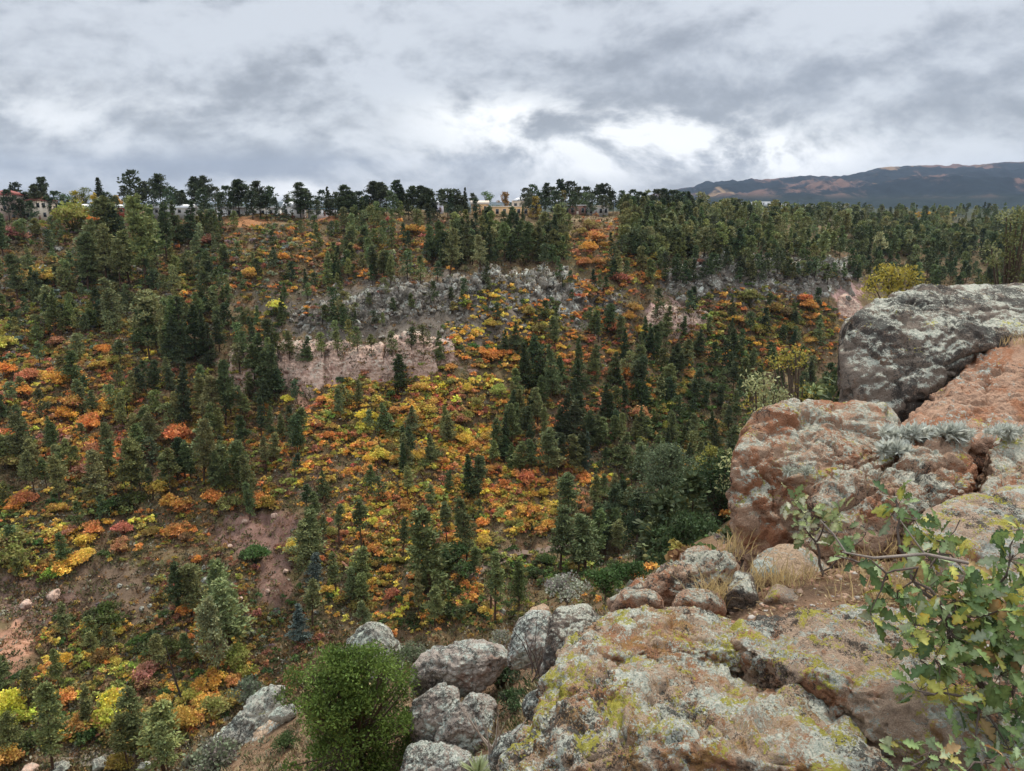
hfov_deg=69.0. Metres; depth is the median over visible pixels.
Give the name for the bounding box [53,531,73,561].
pine tree
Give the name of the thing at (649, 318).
cliff buttress
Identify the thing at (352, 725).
juniper tree
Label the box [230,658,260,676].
oak shrub
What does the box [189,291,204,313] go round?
pine tree
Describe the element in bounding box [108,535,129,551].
oak shrub
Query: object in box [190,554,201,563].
oak shrub
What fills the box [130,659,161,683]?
oak shrub
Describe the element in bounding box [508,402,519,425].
pine tree
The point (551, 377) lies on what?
fir tree
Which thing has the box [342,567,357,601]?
pine tree
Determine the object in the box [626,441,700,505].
juniper tree
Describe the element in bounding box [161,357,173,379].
pine tree
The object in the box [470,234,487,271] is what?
pine tree
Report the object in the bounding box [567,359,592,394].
fir tree
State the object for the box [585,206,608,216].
house
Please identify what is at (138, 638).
evergreen shrub
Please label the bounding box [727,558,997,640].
gravel
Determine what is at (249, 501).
pine tree
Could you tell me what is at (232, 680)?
oak shrub
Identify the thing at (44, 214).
apartment house
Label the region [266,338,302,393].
cliff buttress
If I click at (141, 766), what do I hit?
boulder
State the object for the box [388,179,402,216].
pine tree
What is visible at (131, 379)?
pine tree
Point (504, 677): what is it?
evergreen shrub
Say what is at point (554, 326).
pine tree
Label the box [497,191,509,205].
broadleaf tree
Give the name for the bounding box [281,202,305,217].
house
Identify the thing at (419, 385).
oak shrub
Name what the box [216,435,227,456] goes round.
pine tree
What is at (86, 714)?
pine tree
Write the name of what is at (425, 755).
boulder
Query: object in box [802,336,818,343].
oak shrub
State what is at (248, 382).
pine tree
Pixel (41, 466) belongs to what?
pine tree
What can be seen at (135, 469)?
pine tree
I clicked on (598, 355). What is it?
fir tree
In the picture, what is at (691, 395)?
evergreen shrub
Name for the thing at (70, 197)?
broadleaf tree
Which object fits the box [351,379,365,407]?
pine tree
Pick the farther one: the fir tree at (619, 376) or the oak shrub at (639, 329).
the oak shrub at (639, 329)
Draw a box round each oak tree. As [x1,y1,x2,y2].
[692,443,718,472]
[714,368,792,516]
[738,344,838,427]
[859,263,931,299]
[972,205,1023,284]
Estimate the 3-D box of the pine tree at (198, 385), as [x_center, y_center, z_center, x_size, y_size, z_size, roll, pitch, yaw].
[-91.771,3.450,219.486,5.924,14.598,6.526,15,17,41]
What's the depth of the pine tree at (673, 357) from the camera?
264.38 m
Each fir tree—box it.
[0,394,12,417]
[0,657,15,689]
[40,416,58,446]
[92,177,104,209]
[128,309,145,349]
[156,302,164,325]
[157,295,193,361]
[159,315,185,366]
[168,200,183,242]
[172,360,192,423]
[176,200,196,239]
[179,297,192,322]
[181,304,207,361]
[194,313,214,355]
[198,322,217,368]
[246,316,261,342]
[251,352,287,403]
[262,405,276,434]
[275,295,290,320]
[284,603,312,642]
[294,336,312,362]
[301,268,312,291]
[315,470,332,498]
[321,186,337,217]
[335,262,343,285]
[373,403,399,434]
[397,433,414,470]
[398,405,423,431]
[398,426,412,453]
[398,442,406,475]
[422,433,441,464]
[432,330,446,360]
[438,242,448,266]
[444,225,468,267]
[456,243,468,265]
[457,215,472,261]
[458,453,480,497]
[460,217,465,239]
[463,187,470,212]
[470,219,480,243]
[484,224,496,264]
[492,238,500,263]
[495,329,509,349]
[498,411,509,458]
[499,220,531,261]
[504,389,515,406]
[504,442,516,469]
[506,212,511,234]
[507,321,522,349]
[513,214,519,236]
[516,389,524,418]
[518,342,534,388]
[520,205,524,222]
[522,349,549,386]
[532,238,546,263]
[543,344,568,397]
[546,214,559,256]
[552,404,564,432]
[553,392,572,439]
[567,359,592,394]
[571,338,586,369]
[577,431,591,470]
[584,344,601,380]
[592,346,602,365]
[596,384,612,417]
[605,352,623,383]
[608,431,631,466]
[611,363,623,384]
[618,329,631,358]
[629,204,636,217]
[631,406,650,434]
[631,414,644,438]
[638,196,651,215]
[640,316,649,340]
[640,382,653,405]
[643,328,655,353]
[657,305,674,337]
[657,374,669,399]
[664,427,670,442]
[673,454,686,472]
[675,233,686,255]
[692,329,708,354]
[707,420,724,448]
[713,228,723,253]
[726,296,738,316]
[789,299,800,322]
[804,360,816,385]
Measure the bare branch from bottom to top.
0.142 m
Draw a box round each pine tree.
[0,213,11,258]
[0,434,11,468]
[0,655,11,679]
[0,710,25,752]
[1,412,30,454]
[3,254,29,299]
[10,403,39,452]
[16,455,30,483]
[17,437,41,462]
[17,450,40,492]
[18,668,38,709]
[25,185,42,210]
[30,176,48,196]
[32,680,75,770]
[37,457,49,494]
[40,295,65,335]
[44,420,60,446]
[45,454,68,500]
[45,647,66,691]
[49,444,66,465]
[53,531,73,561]
[55,601,73,644]
[59,349,83,388]
[59,437,75,468]
[63,292,72,331]
[66,230,107,288]
[77,218,100,284]
[77,683,95,720]
[78,448,112,505]
[78,701,92,725]
[80,630,101,658]
[81,195,126,242]
[84,390,99,411]
[92,451,109,478]
[94,223,115,279]
[96,277,128,327]
[97,421,116,451]
[99,438,118,477]
[99,624,116,651]
[102,206,131,246]
[104,238,130,291]
[105,685,148,758]
[108,713,131,770]
[110,437,148,490]
[112,229,134,283]
[113,392,126,428]
[117,459,128,494]
[119,193,160,287]
[124,412,140,444]
[125,289,164,358]
[125,450,152,493]
[126,370,142,403]
[127,422,147,460]
[130,698,189,770]
[131,303,158,362]
[132,366,149,394]
[132,405,154,436]
[141,411,165,443]
[143,204,167,268]
[144,468,153,499]
[145,173,169,201]
[145,359,163,390]
[145,633,166,668]
[150,720,178,770]
[156,201,176,259]
[156,453,175,479]
[157,331,169,356]
[157,447,182,492]
[161,295,181,359]
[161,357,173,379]
[162,560,186,608]
[164,367,176,400]
[168,335,184,369]
[169,391,180,422]
[169,437,195,482]
[170,448,184,480]
[176,563,208,616]
[177,441,196,478]
[177,633,195,662]
[184,176,208,205]
[187,418,224,486]
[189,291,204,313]
[189,372,207,416]
[191,364,205,382]
[192,418,217,483]
[193,375,229,420]
[193,557,237,635]
[193,595,232,682]
[194,577,256,645]
[199,175,214,198]
[203,402,217,440]
[203,450,225,489]
[205,459,223,487]
[210,319,230,351]
[212,407,224,435]
[215,359,240,428]
[215,373,236,418]
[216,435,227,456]
[217,440,229,464]
[217,462,233,492]
[223,439,252,490]
[226,179,247,216]
[230,461,239,481]
[231,454,250,487]
[233,415,254,449]
[235,385,244,418]
[237,331,247,366]
[237,454,262,497]
[238,394,251,423]
[241,343,261,383]
[241,371,254,398]
[241,481,256,519]
[244,180,268,216]
[248,333,263,357]
[256,379,271,413]
[256,396,266,436]
[257,344,282,401]
[257,436,270,473]
[260,319,274,344]
[263,337,277,356]
[267,432,281,460]
[274,413,286,444]
[281,330,297,360]
[281,518,323,575]
[285,413,305,452]
[288,182,311,217]
[291,407,311,427]
[291,453,301,478]
[293,508,327,562]
[298,426,306,452]
[299,483,313,505]
[300,577,326,629]
[302,188,316,209]
[303,490,322,516]
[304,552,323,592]
[318,514,327,542]
[326,552,342,594]
[332,388,346,421]
[333,184,357,215]
[334,503,344,545]
[342,191,362,214]
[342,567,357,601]
[345,545,372,582]
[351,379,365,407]
[351,498,369,546]
[352,571,373,600]
[352,600,372,624]
[361,464,375,489]
[363,181,377,204]
[366,245,379,281]
[371,181,388,206]
[375,250,387,284]
[383,185,391,215]
[384,250,396,278]
[386,254,394,284]
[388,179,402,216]
[390,354,411,397]
[395,186,404,215]
[396,516,410,556]
[399,465,416,495]
[400,426,416,451]
[404,185,419,216]
[404,504,454,600]
[410,185,424,217]
[413,570,425,619]
[414,187,438,217]
[421,584,446,627]
[424,485,436,510]
[425,224,435,261]
[433,549,443,572]
[434,221,446,247]
[436,405,447,431]
[438,414,456,442]
[438,501,453,543]
[441,228,463,274]
[442,470,454,493]
[451,495,477,560]
[463,454,487,497]
[468,546,483,574]
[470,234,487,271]
[481,551,501,609]
[483,550,506,619]
[487,417,504,460]
[488,440,499,463]
[495,221,511,261]
[497,435,509,461]
[501,402,524,442]
[505,559,531,606]
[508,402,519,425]
[508,441,532,471]
[509,367,525,393]
[509,380,518,403]
[517,405,536,431]
[520,221,536,261]
[521,347,532,381]
[523,424,538,452]
[524,438,541,469]
[526,389,535,415]
[527,335,538,368]
[528,387,546,424]
[534,221,545,249]
[535,211,551,227]
[536,427,558,475]
[537,375,550,406]
[539,182,551,211]
[540,407,550,431]
[545,442,565,478]
[547,504,574,570]
[550,204,568,232]
[550,316,560,341]
[553,471,580,520]
[554,355,568,392]
[554,433,570,470]
[562,399,586,443]
[564,513,604,568]
[564,522,595,575]
[567,433,587,471]
[569,431,591,466]
[570,379,583,402]
[571,394,586,428]
[580,409,598,451]
[588,474,605,512]
[588,507,609,551]
[589,414,607,449]
[590,309,603,342]
[590,502,614,555]
[594,416,611,450]
[596,473,611,502]
[600,482,625,518]
[602,303,617,336]
[602,447,609,473]
[604,392,616,425]
[607,509,612,533]
[608,518,627,553]
[609,415,620,443]
[609,473,618,489]
[609,507,621,538]
[614,314,626,345]
[616,412,627,443]
[617,479,629,515]
[619,485,634,512]
[620,382,630,413]
[623,455,635,485]
[628,359,648,388]
[629,344,649,368]
[632,442,648,479]
[633,355,649,381]
[650,434,664,461]
[653,332,660,359]
[654,320,664,345]
[660,188,671,206]
[661,363,680,393]
[664,413,679,442]
[667,343,683,364]
[669,351,678,374]
[674,352,686,380]
[681,339,695,368]
[686,191,697,207]
[687,412,703,446]
[688,367,708,398]
[699,382,710,410]
[713,385,724,413]
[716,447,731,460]
[722,405,736,427]
[723,424,739,446]
[726,440,735,449]
[727,328,742,349]
[727,360,740,388]
[731,391,741,417]
[746,373,756,403]
[748,347,757,369]
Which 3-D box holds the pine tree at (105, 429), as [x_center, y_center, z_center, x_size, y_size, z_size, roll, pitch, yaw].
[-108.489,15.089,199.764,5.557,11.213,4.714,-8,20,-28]
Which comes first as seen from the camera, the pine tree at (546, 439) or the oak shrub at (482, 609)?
the oak shrub at (482, 609)
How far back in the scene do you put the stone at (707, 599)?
4.44 m
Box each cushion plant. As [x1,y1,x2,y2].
[781,463,815,478]
[872,435,915,459]
[873,419,979,444]
[980,422,1023,440]
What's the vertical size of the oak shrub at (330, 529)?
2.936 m
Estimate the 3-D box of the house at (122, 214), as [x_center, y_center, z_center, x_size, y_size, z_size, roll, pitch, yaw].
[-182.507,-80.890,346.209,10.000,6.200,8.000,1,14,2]
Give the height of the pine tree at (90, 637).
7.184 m
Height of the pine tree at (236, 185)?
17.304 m
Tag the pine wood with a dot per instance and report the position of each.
(902, 229)
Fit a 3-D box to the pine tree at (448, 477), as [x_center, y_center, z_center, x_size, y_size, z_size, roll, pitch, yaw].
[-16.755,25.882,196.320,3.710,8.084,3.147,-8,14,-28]
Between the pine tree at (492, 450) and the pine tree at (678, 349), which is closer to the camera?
the pine tree at (492, 450)
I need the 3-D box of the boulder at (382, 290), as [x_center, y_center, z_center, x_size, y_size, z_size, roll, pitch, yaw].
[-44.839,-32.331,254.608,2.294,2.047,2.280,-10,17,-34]
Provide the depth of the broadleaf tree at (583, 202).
368.07 m
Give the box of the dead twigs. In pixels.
[458,703,526,754]
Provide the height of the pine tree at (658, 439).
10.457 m
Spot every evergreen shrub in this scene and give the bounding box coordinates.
[15,728,40,754]
[61,724,96,745]
[79,607,110,623]
[93,599,129,624]
[94,495,122,515]
[112,489,150,513]
[124,632,150,646]
[130,635,164,657]
[147,635,180,655]
[238,543,271,563]
[270,729,302,752]
[335,376,347,381]
[385,390,394,394]
[403,612,416,620]
[429,449,443,457]
[438,540,469,563]
[442,559,455,571]
[442,599,455,617]
[451,559,478,579]
[453,602,479,620]
[473,382,484,388]
[494,650,522,687]
[496,686,527,713]
[519,336,528,342]
[525,566,547,578]
[535,552,554,564]
[583,564,625,604]
[600,448,613,455]
[603,559,620,565]
[609,559,649,583]
[628,388,642,394]
[650,411,662,421]
[684,389,695,399]
[695,399,705,408]
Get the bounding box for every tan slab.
[906,485,1023,585]
[957,565,1023,600]
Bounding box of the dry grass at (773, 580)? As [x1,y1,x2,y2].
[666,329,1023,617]
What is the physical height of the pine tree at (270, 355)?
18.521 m
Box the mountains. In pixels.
[614,162,1023,208]
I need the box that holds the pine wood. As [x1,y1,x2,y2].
[0,169,1023,640]
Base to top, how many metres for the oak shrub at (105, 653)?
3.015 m
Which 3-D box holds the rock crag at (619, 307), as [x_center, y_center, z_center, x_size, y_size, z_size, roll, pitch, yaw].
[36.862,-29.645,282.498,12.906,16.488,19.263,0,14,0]
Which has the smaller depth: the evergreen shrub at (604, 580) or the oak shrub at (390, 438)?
the evergreen shrub at (604, 580)
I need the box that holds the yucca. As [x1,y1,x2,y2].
[458,751,490,770]
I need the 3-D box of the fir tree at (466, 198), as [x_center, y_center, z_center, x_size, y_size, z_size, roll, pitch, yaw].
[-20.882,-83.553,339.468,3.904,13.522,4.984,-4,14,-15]
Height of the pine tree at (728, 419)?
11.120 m
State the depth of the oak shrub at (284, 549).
174.78 m
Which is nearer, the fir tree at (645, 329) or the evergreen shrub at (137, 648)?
the evergreen shrub at (137, 648)
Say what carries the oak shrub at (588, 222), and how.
on the ground at (272, 600)
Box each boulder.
[19,599,31,609]
[21,762,39,770]
[46,589,60,601]
[52,760,70,770]
[54,245,62,250]
[91,756,106,770]
[137,761,152,770]
[195,684,286,768]
[241,519,248,523]
[250,720,282,743]
[268,703,296,722]
[271,513,277,518]
[345,621,403,680]
[367,287,373,293]
[377,288,384,293]
[399,740,471,770]
[409,639,507,698]
[409,682,460,741]
[433,692,497,753]
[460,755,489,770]
[480,314,487,319]
[488,724,524,770]
[507,610,551,669]
[522,688,538,720]
[530,604,550,612]
[539,603,600,676]
[607,545,739,611]
[725,398,900,572]
[749,544,829,590]
[837,283,1023,422]
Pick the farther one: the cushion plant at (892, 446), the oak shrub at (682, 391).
the oak shrub at (682, 391)
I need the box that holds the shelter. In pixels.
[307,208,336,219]
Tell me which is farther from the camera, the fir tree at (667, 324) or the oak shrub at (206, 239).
the oak shrub at (206, 239)
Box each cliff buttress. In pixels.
[228,341,263,391]
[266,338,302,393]
[288,340,325,400]
[324,339,351,379]
[341,342,384,386]
[380,334,412,383]
[401,331,438,375]
[430,337,454,365]
[646,304,683,330]
[671,308,709,339]
[837,293,859,320]
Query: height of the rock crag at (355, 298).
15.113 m
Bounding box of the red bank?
[900,337,1023,492]
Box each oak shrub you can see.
[0,303,20,313]
[0,335,18,351]
[0,361,17,379]
[0,427,14,434]
[0,431,38,454]
[0,451,36,471]
[0,525,33,552]
[0,543,31,569]
[0,687,27,712]
[0,705,36,728]
[0,742,24,768]
[3,495,26,509]
[4,225,31,240]
[9,382,33,396]
[11,489,39,507]
[13,367,40,383]
[18,263,54,284]
[23,359,41,366]
[30,396,56,403]
[36,567,65,581]
[42,371,70,385]
[45,336,65,346]
[46,502,71,512]
[48,621,71,637]
[51,553,88,575]
[54,405,78,421]
[56,652,73,666]
[58,524,77,534]
[58,686,77,706]
[59,394,83,409]
[65,706,101,733]
[71,462,89,473]
[73,533,98,546]
[75,412,100,433]
[75,547,95,558]
[81,519,104,534]
[82,442,101,451]
[83,692,121,729]
[86,214,101,220]
[86,360,108,369]
[87,401,111,417]
[88,646,120,665]
[91,317,104,327]
[93,344,111,350]
[93,708,127,739]
[95,634,102,639]
[96,346,110,352]
[96,686,125,708]
[103,752,134,770]
[105,357,121,364]
[107,655,122,666]
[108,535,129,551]
[110,520,133,534]
[112,626,125,636]
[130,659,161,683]
[133,672,158,688]
[139,652,153,662]
[141,525,159,536]
[144,477,179,495]
[156,692,174,703]
[158,492,194,507]
[159,421,193,441]
[161,520,190,537]
[171,503,192,513]
[171,704,201,729]
[172,630,185,641]
[173,687,205,706]
[175,603,192,615]
[177,532,192,542]
[177,708,207,728]
[186,691,219,713]
[187,633,194,643]
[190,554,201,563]
[190,681,211,694]
[194,666,227,690]
[196,692,232,716]
[200,233,223,244]
[200,488,224,504]
[200,649,216,659]
[216,256,237,263]
[216,493,244,510]
[220,688,241,705]
[221,641,252,668]
[224,672,241,687]
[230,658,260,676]
[241,266,256,282]
[241,324,264,336]
[252,490,264,509]
[254,654,265,664]
[255,495,276,509]
[266,298,287,310]
[277,252,291,258]
[280,394,294,402]
[283,543,296,554]
[286,538,296,547]
[315,395,325,402]
[317,252,324,258]
[318,584,334,594]
[320,430,335,438]
[323,526,337,535]
[324,422,336,428]
[324,475,335,481]
[334,592,362,603]
[339,529,348,537]
[342,503,354,511]
[343,466,360,475]
[348,418,363,426]
[348,598,376,613]
[353,244,360,249]
[354,408,378,420]
[358,462,376,474]
[362,454,377,462]
[366,445,389,457]
[366,558,382,566]
[367,516,377,524]
[367,543,379,551]
[376,491,390,502]
[379,508,393,515]
[379,564,395,572]
[379,579,388,587]
[381,453,390,460]
[383,587,399,600]
[386,442,399,451]
[387,406,400,413]
[387,436,394,442]
[388,455,399,459]
[391,458,398,464]
[391,556,405,564]
[393,418,404,426]
[400,497,414,508]
[403,486,418,493]
[404,223,425,234]
[405,571,414,579]
[411,381,431,390]
[411,447,426,459]
[412,410,422,417]
[415,401,437,414]
[417,459,429,466]
[427,395,437,403]
[429,486,444,495]
[437,456,449,463]
[443,363,457,370]
[445,378,458,384]
[447,522,454,531]
[451,411,470,424]
[455,431,474,444]
[460,408,474,418]
[461,382,475,392]
[465,495,477,504]
[466,396,480,404]
[467,440,480,448]
[474,346,489,356]
[476,516,490,527]
[476,534,494,547]
[477,605,493,615]
[478,427,489,432]
[480,429,490,439]
[481,347,499,361]
[484,318,502,327]
[484,464,495,474]
[487,383,507,395]
[491,487,504,495]
[492,506,505,517]
[498,348,513,353]
[498,478,511,484]
[504,517,524,529]
[509,355,520,364]
[511,510,524,516]
[514,503,527,512]
[516,469,538,486]
[518,306,535,316]
[525,489,537,497]
[527,505,540,514]
[530,322,549,333]
[536,477,546,482]
[536,487,549,497]
[537,308,554,317]
[538,518,555,531]
[549,507,557,513]
[567,560,583,569]
[570,227,587,235]
[571,465,586,473]
[576,257,591,268]
[576,471,591,482]
[579,218,600,230]
[580,240,598,249]
[585,506,593,513]
[588,230,605,243]
[592,257,606,265]
[597,240,609,248]
[604,319,617,333]
[605,348,620,355]
[609,272,632,284]
[621,310,636,319]
[621,367,631,379]
[622,301,643,312]
[630,405,651,419]
[634,324,643,334]
[648,252,657,259]
[662,420,672,428]
[674,388,686,393]
[683,369,695,378]
[726,315,743,325]
[737,288,762,307]
[744,336,755,343]
[752,323,774,335]
[766,302,783,312]
[780,306,794,316]
[780,482,875,575]
[784,320,802,334]
[797,293,813,300]
[799,299,818,310]
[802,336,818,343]
[827,480,1023,770]
[879,734,1023,770]
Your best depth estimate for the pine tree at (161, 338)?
235.62 m
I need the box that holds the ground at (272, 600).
[0,202,1023,770]
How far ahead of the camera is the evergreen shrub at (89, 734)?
129.73 m
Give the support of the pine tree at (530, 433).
on the ground at (272, 600)
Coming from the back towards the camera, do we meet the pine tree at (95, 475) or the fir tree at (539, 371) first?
the fir tree at (539, 371)
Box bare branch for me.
[819,520,968,564]
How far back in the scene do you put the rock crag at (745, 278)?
324.54 m
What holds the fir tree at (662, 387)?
on the ground at (272, 600)
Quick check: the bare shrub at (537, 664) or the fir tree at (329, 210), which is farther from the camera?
the fir tree at (329, 210)
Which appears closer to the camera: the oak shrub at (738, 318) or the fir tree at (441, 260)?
the fir tree at (441, 260)
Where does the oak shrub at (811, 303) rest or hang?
on the ground at (272, 600)
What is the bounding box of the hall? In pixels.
[216,207,281,215]
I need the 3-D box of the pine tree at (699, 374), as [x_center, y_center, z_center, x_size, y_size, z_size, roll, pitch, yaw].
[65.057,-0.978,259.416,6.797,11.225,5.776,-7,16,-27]
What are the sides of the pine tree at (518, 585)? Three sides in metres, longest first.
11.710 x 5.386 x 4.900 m
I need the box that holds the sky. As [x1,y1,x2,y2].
[0,0,1023,202]
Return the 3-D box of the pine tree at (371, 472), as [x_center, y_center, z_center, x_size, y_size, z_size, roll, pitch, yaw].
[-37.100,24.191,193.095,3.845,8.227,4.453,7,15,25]
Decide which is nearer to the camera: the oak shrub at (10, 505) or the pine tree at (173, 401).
the oak shrub at (10, 505)
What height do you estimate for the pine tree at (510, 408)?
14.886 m
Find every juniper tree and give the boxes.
[273,639,421,770]
[620,488,651,560]
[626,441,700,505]
[628,514,684,568]
[647,509,723,564]
[670,465,715,504]
[695,454,731,526]
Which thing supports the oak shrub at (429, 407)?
on the ground at (272, 600)
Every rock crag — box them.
[298,305,333,340]
[329,294,365,331]
[356,283,399,325]
[387,275,423,322]
[422,278,450,314]
[444,272,480,316]
[470,264,505,310]
[499,268,537,307]
[529,263,552,301]
[547,266,580,322]
[569,277,603,317]
[596,286,625,317]
[661,262,698,305]
[695,245,734,296]
[729,252,762,290]
[758,258,795,300]
[790,258,822,296]
[813,255,855,297]
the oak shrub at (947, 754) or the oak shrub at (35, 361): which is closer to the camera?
the oak shrub at (947, 754)
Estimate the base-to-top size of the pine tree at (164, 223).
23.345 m
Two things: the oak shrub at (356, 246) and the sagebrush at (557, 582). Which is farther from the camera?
the oak shrub at (356, 246)
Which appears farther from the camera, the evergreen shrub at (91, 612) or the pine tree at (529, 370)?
the pine tree at (529, 370)
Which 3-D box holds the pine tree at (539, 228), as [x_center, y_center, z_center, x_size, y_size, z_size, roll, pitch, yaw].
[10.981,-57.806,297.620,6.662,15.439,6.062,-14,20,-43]
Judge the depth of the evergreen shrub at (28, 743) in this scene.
126.22 m
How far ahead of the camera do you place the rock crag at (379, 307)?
252.96 m
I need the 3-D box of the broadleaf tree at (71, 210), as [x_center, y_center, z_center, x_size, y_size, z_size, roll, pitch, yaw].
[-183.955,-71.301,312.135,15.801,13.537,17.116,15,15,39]
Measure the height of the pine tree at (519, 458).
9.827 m
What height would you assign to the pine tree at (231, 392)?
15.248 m
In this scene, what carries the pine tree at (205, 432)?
on the ground at (272, 600)
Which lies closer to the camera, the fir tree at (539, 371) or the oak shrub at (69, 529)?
the oak shrub at (69, 529)
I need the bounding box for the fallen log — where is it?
[332,550,351,568]
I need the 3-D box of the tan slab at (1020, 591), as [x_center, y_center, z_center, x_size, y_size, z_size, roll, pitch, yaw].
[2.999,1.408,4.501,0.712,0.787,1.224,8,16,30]
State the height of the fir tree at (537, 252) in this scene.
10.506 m
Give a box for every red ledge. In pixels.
[802,434,977,568]
[977,433,1023,491]
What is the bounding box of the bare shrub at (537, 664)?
[510,610,542,681]
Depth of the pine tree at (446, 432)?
213.55 m
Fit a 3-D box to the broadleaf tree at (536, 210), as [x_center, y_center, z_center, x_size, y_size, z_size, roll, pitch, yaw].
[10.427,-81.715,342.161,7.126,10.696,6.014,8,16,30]
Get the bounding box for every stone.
[610,588,664,611]
[671,588,726,616]
[724,570,758,612]
[763,584,798,603]
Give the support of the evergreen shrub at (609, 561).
on the ground at (272, 600)
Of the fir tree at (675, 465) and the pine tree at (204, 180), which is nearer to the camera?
the fir tree at (675, 465)
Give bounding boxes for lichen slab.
[496,604,892,770]
[730,603,1023,770]
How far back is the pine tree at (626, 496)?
198.16 m
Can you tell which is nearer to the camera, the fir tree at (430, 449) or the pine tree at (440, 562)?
the pine tree at (440, 562)
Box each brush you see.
[0,209,1002,770]
[0,210,846,752]
[211,592,617,770]
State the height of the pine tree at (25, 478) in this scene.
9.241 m
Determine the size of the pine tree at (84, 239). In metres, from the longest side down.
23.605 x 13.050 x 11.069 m
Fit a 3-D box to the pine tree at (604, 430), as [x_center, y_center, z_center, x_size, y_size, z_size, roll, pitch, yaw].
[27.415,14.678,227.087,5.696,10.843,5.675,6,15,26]
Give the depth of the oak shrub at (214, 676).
141.51 m
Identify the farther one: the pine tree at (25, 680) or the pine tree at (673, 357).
the pine tree at (673, 357)
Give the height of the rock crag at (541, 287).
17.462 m
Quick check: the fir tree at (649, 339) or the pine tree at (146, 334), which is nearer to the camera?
the pine tree at (146, 334)
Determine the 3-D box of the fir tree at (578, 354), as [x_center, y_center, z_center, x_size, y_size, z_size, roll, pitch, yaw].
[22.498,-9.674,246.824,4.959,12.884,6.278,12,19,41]
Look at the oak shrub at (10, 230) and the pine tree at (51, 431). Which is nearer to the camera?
the pine tree at (51, 431)
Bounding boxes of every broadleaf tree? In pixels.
[50,199,89,229]
[56,193,77,202]
[69,190,83,203]
[78,187,91,203]
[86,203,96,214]
[90,192,96,202]
[481,191,494,205]
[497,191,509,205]
[527,196,541,219]
[553,202,567,212]
[559,190,567,210]
[579,192,590,205]
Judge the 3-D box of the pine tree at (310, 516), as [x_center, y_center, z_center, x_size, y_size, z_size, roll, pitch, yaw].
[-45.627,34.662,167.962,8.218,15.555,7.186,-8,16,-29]
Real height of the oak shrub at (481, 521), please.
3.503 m
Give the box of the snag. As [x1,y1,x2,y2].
[158,647,184,705]
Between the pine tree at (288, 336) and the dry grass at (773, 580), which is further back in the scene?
the pine tree at (288, 336)
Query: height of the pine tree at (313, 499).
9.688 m
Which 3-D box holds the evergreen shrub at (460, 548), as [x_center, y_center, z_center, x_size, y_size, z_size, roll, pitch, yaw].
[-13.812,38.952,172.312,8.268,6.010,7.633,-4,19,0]
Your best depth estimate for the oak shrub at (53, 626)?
152.94 m
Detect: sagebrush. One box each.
[179,731,240,770]
[225,674,266,704]
[397,639,428,699]
[489,629,512,648]
[544,570,592,605]
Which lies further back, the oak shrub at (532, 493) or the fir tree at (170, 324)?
the fir tree at (170, 324)
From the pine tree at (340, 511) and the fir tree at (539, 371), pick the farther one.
the fir tree at (539, 371)
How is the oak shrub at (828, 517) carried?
on the ground at (272, 600)
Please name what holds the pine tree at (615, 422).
on the ground at (272, 600)
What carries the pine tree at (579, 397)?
on the ground at (272, 600)
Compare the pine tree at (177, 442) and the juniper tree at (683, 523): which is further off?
the pine tree at (177, 442)
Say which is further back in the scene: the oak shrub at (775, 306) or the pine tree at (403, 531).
the oak shrub at (775, 306)
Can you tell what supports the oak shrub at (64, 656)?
on the ground at (272, 600)
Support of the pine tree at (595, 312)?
on the ground at (272, 600)
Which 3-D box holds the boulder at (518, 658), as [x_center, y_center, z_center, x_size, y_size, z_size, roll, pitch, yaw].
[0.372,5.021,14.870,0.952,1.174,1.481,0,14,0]
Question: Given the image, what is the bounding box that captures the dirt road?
[467,527,625,578]
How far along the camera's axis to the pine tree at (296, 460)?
194.79 m
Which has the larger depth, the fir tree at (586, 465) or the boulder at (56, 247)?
the boulder at (56, 247)
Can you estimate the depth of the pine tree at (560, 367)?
239.80 m
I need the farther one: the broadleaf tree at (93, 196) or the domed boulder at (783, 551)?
the broadleaf tree at (93, 196)
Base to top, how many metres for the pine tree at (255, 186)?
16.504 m
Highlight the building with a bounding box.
[761,201,770,206]
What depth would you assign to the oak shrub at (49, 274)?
268.98 m
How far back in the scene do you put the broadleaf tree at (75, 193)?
348.26 m
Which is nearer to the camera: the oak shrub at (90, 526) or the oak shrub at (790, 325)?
the oak shrub at (90, 526)
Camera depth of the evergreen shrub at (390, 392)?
228.89 m
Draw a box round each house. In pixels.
[0,190,25,220]
[23,198,57,220]
[117,205,127,216]
[147,204,197,218]
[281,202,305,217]
[435,201,442,213]
[470,201,488,214]
[486,206,528,215]
[512,198,524,205]
[565,205,585,214]
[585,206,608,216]
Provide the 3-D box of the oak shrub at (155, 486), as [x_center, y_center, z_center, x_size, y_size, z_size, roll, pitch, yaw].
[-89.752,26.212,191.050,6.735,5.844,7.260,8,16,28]
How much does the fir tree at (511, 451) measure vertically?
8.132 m
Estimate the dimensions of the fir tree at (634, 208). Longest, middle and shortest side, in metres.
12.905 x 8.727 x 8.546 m
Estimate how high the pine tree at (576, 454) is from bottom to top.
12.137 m
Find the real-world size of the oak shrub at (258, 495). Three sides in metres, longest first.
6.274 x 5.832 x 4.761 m
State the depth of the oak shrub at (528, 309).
259.31 m
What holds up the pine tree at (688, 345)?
on the ground at (272, 600)
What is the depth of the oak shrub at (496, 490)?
202.03 m
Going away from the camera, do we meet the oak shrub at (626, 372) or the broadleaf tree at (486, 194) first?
the oak shrub at (626, 372)
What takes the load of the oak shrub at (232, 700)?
on the ground at (272, 600)
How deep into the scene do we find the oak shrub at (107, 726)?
131.22 m

